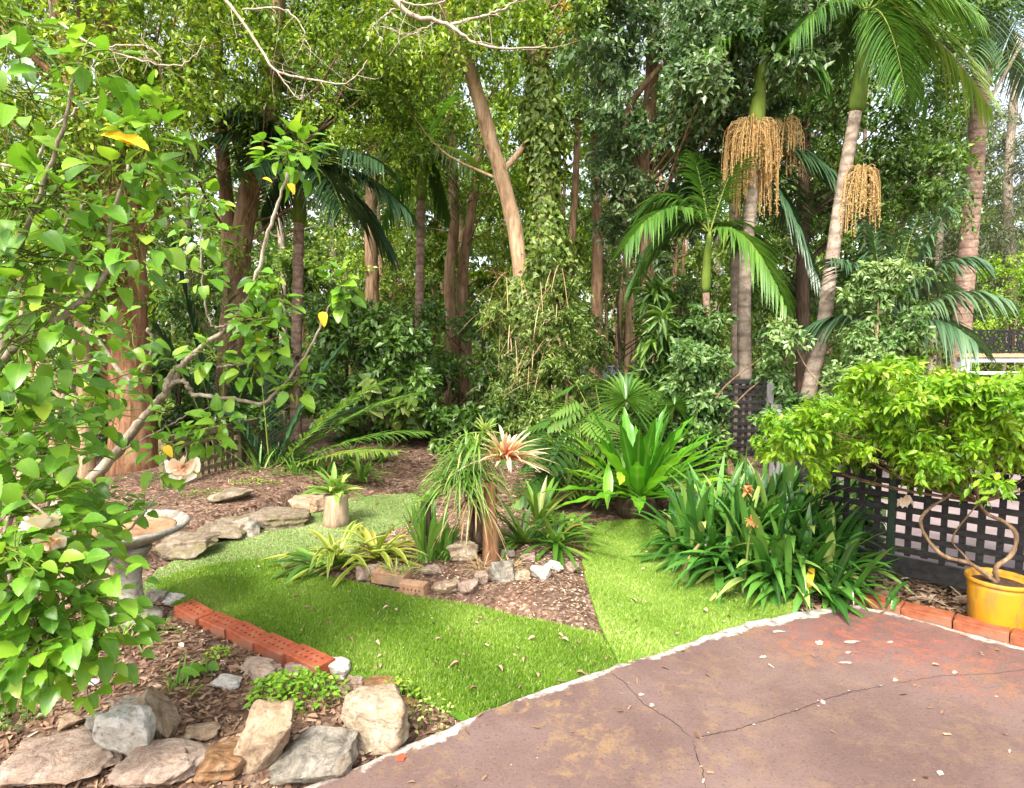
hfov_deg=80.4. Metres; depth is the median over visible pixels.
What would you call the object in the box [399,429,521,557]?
ponytail plant
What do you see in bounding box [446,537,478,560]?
stone
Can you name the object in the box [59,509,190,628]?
bird bath
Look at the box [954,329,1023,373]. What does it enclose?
screen fence
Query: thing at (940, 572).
lattice fence
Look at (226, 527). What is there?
stone
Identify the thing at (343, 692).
stone
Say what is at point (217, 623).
brick
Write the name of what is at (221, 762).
stone
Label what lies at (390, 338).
shrub
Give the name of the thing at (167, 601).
stone
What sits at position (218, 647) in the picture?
weed patch
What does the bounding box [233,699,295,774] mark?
stone
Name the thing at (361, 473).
grass clump
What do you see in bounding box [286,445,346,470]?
grass clump
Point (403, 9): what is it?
bare tree
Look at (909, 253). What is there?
wood tree
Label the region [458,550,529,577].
grass tuft
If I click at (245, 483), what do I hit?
weed patch
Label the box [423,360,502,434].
shrub
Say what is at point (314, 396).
wood bush
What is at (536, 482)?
philodendron
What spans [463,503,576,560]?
bromeliad
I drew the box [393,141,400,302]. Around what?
pole trunk
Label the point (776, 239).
wood tree
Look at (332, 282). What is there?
wood tree
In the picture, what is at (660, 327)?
shrub
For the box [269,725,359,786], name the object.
stone
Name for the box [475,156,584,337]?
wood tree
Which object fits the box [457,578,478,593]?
stone
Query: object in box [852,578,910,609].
agapanthus
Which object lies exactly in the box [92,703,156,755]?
stone
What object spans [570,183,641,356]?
wood tree
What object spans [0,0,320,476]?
tree
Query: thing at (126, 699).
stone
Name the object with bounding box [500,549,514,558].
stone
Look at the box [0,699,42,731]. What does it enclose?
weed patch
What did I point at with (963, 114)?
wood tree
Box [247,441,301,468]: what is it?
grass clump
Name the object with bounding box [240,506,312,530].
stone
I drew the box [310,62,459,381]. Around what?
wood tree
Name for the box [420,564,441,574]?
stone
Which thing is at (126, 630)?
weed tuft
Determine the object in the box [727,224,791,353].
wood tree
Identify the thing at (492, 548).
stump
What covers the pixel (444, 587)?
stone
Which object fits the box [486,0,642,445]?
tree
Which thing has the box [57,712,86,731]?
stone
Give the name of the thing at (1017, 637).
brick
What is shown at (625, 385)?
fan palm
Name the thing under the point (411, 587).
brick
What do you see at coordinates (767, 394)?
lattice fence
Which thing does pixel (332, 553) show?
bromeliad
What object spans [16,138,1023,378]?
forest
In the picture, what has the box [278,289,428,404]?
shrub
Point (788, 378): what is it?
wood bush
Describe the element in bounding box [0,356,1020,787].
ground
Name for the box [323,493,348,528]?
log
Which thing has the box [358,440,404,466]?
grass clump
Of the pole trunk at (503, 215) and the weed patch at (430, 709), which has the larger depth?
the pole trunk at (503, 215)
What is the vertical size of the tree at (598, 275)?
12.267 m
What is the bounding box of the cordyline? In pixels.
[401,489,480,563]
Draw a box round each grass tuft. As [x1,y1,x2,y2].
[378,555,432,577]
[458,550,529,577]
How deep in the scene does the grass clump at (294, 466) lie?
6.51 m
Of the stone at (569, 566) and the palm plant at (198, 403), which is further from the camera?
the palm plant at (198, 403)
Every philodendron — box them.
[500,414,666,510]
[527,383,667,459]
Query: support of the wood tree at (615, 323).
on the ground at (488, 592)
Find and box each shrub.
[0,0,366,715]
[0,340,154,463]
[147,264,321,410]
[151,339,300,454]
[210,391,312,465]
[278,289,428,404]
[288,289,448,443]
[320,398,446,445]
[358,373,427,449]
[414,291,505,422]
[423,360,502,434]
[424,400,538,455]
[473,242,615,464]
[559,298,604,383]
[562,340,634,419]
[571,276,702,404]
[602,272,724,444]
[652,300,810,476]
[658,421,747,486]
[749,353,1023,582]
[761,255,941,471]
[814,467,897,550]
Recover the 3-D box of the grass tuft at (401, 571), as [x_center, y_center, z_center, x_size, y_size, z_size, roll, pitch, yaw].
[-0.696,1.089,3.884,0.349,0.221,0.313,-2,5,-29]
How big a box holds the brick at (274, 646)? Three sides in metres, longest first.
0.236 x 0.110 x 0.076 m
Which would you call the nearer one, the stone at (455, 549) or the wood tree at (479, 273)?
the stone at (455, 549)
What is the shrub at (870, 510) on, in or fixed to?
on the ground at (488, 592)
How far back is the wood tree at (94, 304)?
28.46 m
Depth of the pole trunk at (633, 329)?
20.89 m
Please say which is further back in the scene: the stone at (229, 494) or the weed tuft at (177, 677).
the stone at (229, 494)
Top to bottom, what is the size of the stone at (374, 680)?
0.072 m
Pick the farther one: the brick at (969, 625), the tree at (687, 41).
the tree at (687, 41)
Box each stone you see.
[0,729,122,786]
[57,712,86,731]
[82,711,103,732]
[88,678,100,684]
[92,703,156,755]
[108,737,210,787]
[109,695,137,709]
[133,687,180,739]
[145,589,168,603]
[155,531,220,559]
[161,592,185,606]
[182,721,221,740]
[193,737,245,785]
[196,516,246,538]
[207,488,254,501]
[210,673,241,689]
[227,517,260,538]
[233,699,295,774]
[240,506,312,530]
[240,656,281,680]
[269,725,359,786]
[280,662,308,681]
[288,494,323,512]
[328,656,350,679]
[337,684,352,695]
[340,683,409,755]
[345,673,353,679]
[349,675,364,686]
[355,563,379,580]
[363,675,401,690]
[403,696,417,707]
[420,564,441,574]
[431,578,459,594]
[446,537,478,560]
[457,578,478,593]
[474,570,489,584]
[489,560,514,582]
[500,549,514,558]
[514,569,530,580]
[520,552,536,561]
[530,565,550,579]
[544,560,563,571]
[565,561,578,571]
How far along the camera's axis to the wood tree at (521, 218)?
31.64 m
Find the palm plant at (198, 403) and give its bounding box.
[150,237,269,459]
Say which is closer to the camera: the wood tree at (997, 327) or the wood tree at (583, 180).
the wood tree at (583, 180)
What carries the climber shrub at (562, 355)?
on the ground at (488, 592)
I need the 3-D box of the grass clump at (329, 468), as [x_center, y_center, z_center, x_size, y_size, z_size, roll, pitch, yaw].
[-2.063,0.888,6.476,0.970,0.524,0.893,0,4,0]
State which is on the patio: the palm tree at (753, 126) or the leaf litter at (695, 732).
the leaf litter at (695, 732)
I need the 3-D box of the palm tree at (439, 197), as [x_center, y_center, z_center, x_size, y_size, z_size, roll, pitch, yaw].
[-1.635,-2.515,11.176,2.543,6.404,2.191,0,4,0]
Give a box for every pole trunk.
[302,292,304,356]
[343,218,351,372]
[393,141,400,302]
[501,82,508,272]
[604,158,607,363]
[612,190,620,365]
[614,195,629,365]
[616,183,623,362]
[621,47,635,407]
[630,193,635,365]
[677,235,688,316]
[679,233,684,316]
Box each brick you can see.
[174,599,214,626]
[198,611,242,638]
[226,621,268,651]
[253,632,299,666]
[285,644,334,679]
[371,565,411,586]
[399,579,428,596]
[854,592,904,614]
[901,602,954,628]
[953,614,1009,643]
[1010,628,1023,647]
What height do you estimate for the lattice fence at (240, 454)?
0.710 m
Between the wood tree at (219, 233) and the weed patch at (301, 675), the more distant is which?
the wood tree at (219, 233)
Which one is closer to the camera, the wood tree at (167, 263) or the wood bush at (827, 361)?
the wood bush at (827, 361)
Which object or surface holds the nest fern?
on the ground at (488, 592)
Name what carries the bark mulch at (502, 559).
on the ground at (488, 592)
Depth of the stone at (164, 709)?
2.31 m
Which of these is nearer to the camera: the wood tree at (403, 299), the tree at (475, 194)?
the tree at (475, 194)
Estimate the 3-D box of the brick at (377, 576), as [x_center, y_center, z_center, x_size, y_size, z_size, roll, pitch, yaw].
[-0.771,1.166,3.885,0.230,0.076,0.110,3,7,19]
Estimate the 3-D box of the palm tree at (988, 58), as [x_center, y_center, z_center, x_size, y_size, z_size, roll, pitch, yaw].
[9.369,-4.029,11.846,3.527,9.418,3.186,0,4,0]
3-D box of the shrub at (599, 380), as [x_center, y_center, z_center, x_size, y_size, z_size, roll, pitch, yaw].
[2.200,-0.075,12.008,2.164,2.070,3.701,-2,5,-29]
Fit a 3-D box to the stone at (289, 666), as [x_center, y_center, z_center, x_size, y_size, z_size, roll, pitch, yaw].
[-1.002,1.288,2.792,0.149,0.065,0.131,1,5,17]
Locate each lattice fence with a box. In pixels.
[158,411,287,488]
[674,379,773,456]
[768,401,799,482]
[800,450,1023,589]
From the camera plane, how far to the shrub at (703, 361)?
7.11 m
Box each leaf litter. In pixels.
[0,459,327,577]
[0,590,457,787]
[143,494,416,591]
[160,531,788,703]
[406,609,1007,785]
[791,569,1010,643]
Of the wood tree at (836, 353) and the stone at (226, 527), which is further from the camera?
the wood tree at (836, 353)
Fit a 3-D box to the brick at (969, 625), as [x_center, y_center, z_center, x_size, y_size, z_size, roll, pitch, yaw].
[2.476,1.245,3.199,0.230,0.076,0.110,3,5,43]
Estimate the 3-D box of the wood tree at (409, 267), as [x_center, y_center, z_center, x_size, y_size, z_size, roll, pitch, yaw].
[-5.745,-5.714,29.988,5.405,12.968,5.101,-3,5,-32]
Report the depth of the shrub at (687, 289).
12.37 m
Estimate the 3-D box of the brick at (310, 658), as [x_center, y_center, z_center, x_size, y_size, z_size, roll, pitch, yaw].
[-0.964,1.279,2.887,0.236,0.076,0.110,4,7,34]
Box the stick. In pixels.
[910,596,948,606]
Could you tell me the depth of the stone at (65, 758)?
2.10 m
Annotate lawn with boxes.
[143,493,420,592]
[154,560,616,720]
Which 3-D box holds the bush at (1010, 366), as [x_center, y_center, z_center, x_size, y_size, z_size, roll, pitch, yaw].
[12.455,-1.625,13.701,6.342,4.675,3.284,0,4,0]
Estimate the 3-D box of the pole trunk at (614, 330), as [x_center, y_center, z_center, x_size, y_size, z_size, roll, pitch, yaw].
[5.368,-5.077,31.743,0.349,11.004,0.290,1,6,-1]
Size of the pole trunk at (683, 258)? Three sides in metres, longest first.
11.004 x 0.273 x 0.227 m
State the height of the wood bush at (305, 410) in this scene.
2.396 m
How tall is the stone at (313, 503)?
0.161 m
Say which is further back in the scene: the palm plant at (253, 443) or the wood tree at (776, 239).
the wood tree at (776, 239)
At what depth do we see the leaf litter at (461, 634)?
3.34 m
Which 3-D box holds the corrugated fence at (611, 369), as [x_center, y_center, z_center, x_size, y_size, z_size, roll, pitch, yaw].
[3.472,0.147,20.073,3.287,2.162,0.090,0,4,0]
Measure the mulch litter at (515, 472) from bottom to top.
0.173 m
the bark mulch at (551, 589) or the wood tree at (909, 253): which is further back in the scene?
the wood tree at (909, 253)
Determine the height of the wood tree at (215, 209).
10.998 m
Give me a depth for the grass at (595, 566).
3.64 m
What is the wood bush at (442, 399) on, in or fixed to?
on the ground at (488, 592)
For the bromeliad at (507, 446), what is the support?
on the ponytail plant at (464, 478)
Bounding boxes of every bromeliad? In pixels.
[255,520,419,584]
[264,547,358,586]
[294,462,365,505]
[307,523,428,588]
[450,425,555,476]
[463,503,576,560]
[467,413,502,435]
[497,475,597,523]
[511,511,630,570]
[538,507,599,550]
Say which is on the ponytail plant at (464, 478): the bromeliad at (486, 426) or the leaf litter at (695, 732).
the bromeliad at (486, 426)
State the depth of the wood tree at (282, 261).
19.55 m
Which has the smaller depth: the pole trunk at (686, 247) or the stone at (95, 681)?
the stone at (95, 681)
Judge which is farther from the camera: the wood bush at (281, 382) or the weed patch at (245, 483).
the wood bush at (281, 382)
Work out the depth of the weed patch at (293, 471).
6.45 m
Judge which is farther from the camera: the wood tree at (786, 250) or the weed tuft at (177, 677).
the wood tree at (786, 250)
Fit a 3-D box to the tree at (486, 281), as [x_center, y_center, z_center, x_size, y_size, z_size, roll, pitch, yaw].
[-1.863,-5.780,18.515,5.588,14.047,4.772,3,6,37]
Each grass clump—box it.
[205,448,250,470]
[218,440,289,476]
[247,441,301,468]
[262,449,317,475]
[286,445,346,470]
[298,450,366,486]
[320,441,382,470]
[337,453,394,483]
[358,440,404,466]
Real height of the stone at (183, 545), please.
0.152 m
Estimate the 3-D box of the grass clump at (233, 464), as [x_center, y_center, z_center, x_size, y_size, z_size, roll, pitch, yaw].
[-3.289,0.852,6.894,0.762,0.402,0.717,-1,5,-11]
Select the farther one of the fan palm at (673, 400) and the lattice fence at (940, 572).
the fan palm at (673, 400)
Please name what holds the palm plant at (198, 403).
on the ground at (488, 592)
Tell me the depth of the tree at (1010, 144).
21.25 m
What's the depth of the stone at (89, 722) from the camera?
2.33 m
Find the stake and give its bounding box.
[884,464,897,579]
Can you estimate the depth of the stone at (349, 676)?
2.83 m
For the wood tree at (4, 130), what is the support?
on the ground at (488, 592)
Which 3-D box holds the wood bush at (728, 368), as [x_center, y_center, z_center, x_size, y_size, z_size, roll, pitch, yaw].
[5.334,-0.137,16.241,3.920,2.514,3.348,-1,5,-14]
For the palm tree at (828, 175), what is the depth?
8.84 m
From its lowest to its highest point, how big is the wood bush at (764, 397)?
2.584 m
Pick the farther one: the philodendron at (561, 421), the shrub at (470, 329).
the shrub at (470, 329)
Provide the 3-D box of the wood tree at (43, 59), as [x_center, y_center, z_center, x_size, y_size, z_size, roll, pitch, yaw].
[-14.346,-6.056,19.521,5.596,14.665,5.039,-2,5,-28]
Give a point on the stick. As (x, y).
(927, 597)
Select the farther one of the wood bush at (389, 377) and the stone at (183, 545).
the wood bush at (389, 377)
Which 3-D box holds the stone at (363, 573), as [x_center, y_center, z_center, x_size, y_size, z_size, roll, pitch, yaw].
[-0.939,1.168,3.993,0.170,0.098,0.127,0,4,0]
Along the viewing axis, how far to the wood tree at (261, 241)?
24.30 m
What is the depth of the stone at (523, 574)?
3.84 m
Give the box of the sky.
[0,0,1023,352]
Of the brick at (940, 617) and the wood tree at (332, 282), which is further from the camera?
the wood tree at (332, 282)
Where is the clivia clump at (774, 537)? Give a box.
[628,450,924,624]
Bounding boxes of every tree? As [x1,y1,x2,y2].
[0,0,150,368]
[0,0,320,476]
[0,83,46,375]
[0,125,24,311]
[1,0,579,115]
[2,1,105,478]
[14,86,99,323]
[20,18,214,358]
[24,199,97,363]
[43,113,166,349]
[138,0,428,445]
[140,160,213,352]
[144,38,258,345]
[147,193,220,344]
[177,1,361,412]
[180,70,421,444]
[184,124,314,348]
[197,126,317,342]
[232,145,308,341]
[251,0,408,372]
[253,137,331,358]
[285,0,462,308]
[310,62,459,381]
[326,207,406,344]
[344,0,568,435]
[354,91,488,359]
[354,161,438,355]
[359,0,589,418]
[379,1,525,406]
[383,64,499,353]
[383,75,492,395]
[430,246,487,351]
[458,1,610,350]
[469,214,524,347]
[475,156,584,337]
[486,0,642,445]
[507,0,642,340]
[507,139,630,364]
[549,0,868,362]
[550,0,683,414]
[569,98,696,365]
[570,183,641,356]
[602,148,697,358]
[603,86,759,377]
[609,137,796,456]
[610,125,713,318]
[658,17,780,345]
[660,97,853,443]
[678,202,773,377]
[682,0,858,455]
[711,57,894,389]
[719,0,1023,396]
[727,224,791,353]
[742,164,826,372]
[764,54,913,383]
[766,0,1006,403]
[787,57,950,342]
[790,226,856,364]
[791,180,1023,463]
[866,4,1023,373]
[868,169,957,362]
[871,164,932,347]
[908,120,1022,373]
[918,36,1023,376]
[922,172,1022,373]
[923,0,1023,414]
[988,187,1023,367]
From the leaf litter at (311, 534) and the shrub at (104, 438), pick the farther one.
the shrub at (104, 438)
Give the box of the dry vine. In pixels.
[459,255,586,410]
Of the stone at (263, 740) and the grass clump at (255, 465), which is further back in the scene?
the grass clump at (255, 465)
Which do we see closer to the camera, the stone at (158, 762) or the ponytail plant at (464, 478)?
the stone at (158, 762)
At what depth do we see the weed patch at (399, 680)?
2.63 m
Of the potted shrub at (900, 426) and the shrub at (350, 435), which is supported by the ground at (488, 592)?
the shrub at (350, 435)
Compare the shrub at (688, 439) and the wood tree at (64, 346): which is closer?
the shrub at (688, 439)
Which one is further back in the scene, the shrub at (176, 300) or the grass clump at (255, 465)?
the shrub at (176, 300)
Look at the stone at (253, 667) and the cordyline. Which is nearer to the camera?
the stone at (253, 667)
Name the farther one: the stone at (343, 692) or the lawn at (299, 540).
the lawn at (299, 540)
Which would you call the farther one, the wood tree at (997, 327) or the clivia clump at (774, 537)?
the wood tree at (997, 327)
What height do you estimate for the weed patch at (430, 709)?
0.112 m
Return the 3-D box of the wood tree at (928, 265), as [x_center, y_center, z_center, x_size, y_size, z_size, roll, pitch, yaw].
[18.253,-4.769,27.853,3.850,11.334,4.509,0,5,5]
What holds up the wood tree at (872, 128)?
on the ground at (488, 592)
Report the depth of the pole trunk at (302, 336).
24.82 m
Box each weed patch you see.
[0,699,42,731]
[178,487,222,498]
[180,661,218,696]
[205,644,236,659]
[232,477,282,485]
[243,666,349,717]
[267,468,311,475]
[384,675,421,704]
[408,693,453,737]
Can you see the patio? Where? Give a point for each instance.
(847, 684)
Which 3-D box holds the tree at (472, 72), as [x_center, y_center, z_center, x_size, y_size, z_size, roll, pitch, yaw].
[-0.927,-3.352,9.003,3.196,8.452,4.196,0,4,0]
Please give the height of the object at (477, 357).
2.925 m
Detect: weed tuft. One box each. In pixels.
[103,610,182,650]
[159,649,217,694]
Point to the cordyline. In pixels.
(429, 527)
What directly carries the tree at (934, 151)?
on the ground at (488, 592)
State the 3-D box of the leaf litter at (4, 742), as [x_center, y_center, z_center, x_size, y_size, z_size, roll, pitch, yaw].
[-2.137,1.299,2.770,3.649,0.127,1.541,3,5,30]
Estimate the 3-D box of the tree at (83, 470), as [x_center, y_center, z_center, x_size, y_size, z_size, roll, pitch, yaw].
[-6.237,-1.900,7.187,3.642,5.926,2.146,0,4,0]
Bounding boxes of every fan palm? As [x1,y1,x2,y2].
[586,370,667,437]
[645,389,701,436]
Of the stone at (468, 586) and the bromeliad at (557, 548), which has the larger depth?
the bromeliad at (557, 548)
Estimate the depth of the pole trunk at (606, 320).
22.65 m
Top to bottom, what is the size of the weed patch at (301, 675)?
0.150 m
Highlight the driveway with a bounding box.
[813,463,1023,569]
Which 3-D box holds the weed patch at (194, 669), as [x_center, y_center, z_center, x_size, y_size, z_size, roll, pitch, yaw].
[-1.389,1.237,2.674,0.172,0.154,0.307,0,4,0]
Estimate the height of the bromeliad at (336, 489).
0.334 m
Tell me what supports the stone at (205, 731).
on the ground at (488, 592)
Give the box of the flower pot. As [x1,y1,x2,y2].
[964,567,1023,633]
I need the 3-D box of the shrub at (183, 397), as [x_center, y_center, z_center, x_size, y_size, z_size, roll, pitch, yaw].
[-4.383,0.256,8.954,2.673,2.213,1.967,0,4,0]
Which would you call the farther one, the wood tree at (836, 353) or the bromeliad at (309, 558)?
the wood tree at (836, 353)
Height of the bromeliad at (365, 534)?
0.535 m
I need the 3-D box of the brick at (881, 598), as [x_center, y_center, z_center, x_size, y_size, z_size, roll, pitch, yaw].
[2.132,1.220,3.521,0.230,0.076,0.110,4,8,43]
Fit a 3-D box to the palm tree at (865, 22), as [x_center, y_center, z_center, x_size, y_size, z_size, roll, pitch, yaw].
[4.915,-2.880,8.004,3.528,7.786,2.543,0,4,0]
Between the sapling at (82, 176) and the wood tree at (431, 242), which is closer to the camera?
the sapling at (82, 176)
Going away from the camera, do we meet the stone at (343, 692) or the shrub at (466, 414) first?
the stone at (343, 692)
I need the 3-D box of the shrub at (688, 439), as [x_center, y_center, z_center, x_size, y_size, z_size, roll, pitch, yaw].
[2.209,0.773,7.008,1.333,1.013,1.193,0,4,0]
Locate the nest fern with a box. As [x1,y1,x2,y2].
[530,405,747,519]
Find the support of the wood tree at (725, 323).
on the ground at (488, 592)
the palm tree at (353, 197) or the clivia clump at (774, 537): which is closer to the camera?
the clivia clump at (774, 537)
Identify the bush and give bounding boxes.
[90,316,251,417]
[152,343,196,415]
[187,336,339,417]
[208,345,309,412]
[282,370,354,417]
[288,360,403,417]
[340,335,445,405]
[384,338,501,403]
[401,370,498,408]
[633,343,795,414]
[722,361,792,407]
[729,357,828,413]
[789,331,949,398]
[932,241,1023,380]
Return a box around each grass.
[582,518,793,663]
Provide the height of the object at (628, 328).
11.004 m
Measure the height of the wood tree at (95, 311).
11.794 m
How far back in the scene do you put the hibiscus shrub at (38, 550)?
1.99 m
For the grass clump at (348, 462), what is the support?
on the ground at (488, 592)
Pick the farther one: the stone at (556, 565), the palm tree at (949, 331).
the palm tree at (949, 331)
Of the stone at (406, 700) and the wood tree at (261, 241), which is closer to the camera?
the stone at (406, 700)
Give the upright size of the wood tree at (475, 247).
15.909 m
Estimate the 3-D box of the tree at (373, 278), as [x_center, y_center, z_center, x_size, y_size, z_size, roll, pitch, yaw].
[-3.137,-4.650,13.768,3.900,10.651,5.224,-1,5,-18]
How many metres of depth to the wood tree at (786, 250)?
22.66 m
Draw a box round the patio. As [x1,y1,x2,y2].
[304,605,1023,787]
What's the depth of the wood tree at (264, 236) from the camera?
30.45 m
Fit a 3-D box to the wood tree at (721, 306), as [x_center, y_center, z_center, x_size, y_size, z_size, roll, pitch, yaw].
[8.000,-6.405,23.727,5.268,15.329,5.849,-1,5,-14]
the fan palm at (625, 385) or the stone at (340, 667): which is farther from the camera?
the fan palm at (625, 385)
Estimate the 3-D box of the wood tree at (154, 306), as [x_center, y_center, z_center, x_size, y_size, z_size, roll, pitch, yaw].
[-12.259,-5.122,18.833,5.073,12.895,5.375,2,5,19]
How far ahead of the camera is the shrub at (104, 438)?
7.94 m
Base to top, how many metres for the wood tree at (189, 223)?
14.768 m
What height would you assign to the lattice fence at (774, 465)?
0.870 m
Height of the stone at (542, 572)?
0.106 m
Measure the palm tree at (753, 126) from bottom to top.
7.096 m
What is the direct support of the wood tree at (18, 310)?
on the ground at (488, 592)
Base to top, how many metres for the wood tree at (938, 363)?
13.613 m
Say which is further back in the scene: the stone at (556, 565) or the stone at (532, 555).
the stone at (532, 555)
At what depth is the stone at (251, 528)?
4.92 m
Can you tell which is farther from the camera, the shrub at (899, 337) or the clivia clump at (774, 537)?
the shrub at (899, 337)
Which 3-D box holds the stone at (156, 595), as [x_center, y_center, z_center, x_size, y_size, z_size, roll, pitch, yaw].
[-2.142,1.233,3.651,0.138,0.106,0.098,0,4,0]
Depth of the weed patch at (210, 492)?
5.59 m
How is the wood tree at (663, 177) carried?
on the ground at (488, 592)
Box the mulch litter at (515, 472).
[307,418,747,510]
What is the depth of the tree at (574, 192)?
13.52 m
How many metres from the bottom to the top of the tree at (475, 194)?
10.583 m
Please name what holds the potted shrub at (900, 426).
in the flower pot
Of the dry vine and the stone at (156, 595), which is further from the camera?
the dry vine
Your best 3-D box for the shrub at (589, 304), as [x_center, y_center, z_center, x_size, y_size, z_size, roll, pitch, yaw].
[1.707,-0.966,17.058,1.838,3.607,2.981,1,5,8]
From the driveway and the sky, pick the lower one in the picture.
the driveway
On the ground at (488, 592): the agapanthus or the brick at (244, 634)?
the brick at (244, 634)
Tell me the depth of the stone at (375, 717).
2.27 m
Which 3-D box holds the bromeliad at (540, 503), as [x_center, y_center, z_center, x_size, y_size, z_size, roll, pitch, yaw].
[0.329,0.914,4.995,0.846,0.434,0.842,3,6,37]
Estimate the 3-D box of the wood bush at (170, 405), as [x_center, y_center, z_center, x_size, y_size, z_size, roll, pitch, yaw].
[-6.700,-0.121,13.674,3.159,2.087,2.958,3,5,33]
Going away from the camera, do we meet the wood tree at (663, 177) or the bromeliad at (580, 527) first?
the bromeliad at (580, 527)
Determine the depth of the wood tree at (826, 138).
18.46 m
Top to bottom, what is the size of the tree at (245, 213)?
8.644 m
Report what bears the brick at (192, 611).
on the ground at (488, 592)
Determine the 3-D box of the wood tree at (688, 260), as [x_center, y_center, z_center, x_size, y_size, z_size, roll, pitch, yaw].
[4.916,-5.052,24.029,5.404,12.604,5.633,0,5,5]
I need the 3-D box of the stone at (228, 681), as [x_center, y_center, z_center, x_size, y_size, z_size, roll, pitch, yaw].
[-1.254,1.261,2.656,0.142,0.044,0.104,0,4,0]
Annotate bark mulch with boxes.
[324,509,599,629]
[330,509,595,628]
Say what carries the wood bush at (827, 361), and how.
on the ground at (488, 592)
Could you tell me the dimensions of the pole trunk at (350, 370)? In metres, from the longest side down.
11.004 x 0.323 x 0.268 m
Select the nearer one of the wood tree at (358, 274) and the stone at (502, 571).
the stone at (502, 571)
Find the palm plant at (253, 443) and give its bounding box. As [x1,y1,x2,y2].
[204,340,433,472]
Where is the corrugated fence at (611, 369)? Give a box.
[569,366,630,412]
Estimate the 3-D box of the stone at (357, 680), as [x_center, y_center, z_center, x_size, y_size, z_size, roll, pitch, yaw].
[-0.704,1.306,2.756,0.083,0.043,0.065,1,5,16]
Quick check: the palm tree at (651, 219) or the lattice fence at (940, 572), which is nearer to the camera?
the lattice fence at (940, 572)
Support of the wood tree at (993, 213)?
on the ground at (488, 592)
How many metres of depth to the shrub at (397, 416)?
8.49 m
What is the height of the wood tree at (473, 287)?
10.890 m
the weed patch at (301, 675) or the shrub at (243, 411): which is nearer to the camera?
the weed patch at (301, 675)
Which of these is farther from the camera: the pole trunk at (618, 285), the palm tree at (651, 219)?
the pole trunk at (618, 285)
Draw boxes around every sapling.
[0,142,105,485]
[0,152,103,493]
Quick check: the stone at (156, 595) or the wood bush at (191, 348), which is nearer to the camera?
the stone at (156, 595)
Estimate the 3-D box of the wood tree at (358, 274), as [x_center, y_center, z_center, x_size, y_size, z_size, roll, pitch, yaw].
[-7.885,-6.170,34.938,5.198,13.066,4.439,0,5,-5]
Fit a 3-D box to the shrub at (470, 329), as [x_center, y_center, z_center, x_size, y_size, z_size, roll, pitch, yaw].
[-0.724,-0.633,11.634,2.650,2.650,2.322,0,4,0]
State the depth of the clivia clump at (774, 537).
3.80 m
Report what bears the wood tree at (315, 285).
on the ground at (488, 592)
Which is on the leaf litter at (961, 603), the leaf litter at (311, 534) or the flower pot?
the flower pot
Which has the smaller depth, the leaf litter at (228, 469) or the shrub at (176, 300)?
the leaf litter at (228, 469)
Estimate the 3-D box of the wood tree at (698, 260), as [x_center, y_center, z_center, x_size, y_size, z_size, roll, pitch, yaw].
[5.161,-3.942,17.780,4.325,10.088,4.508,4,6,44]
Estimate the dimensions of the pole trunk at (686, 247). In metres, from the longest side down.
11.004 x 0.280 x 0.232 m
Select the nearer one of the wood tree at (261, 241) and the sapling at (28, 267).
the sapling at (28, 267)
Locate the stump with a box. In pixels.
[471,480,499,563]
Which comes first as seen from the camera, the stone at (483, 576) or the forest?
the stone at (483, 576)
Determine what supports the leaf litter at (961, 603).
on the ground at (488, 592)

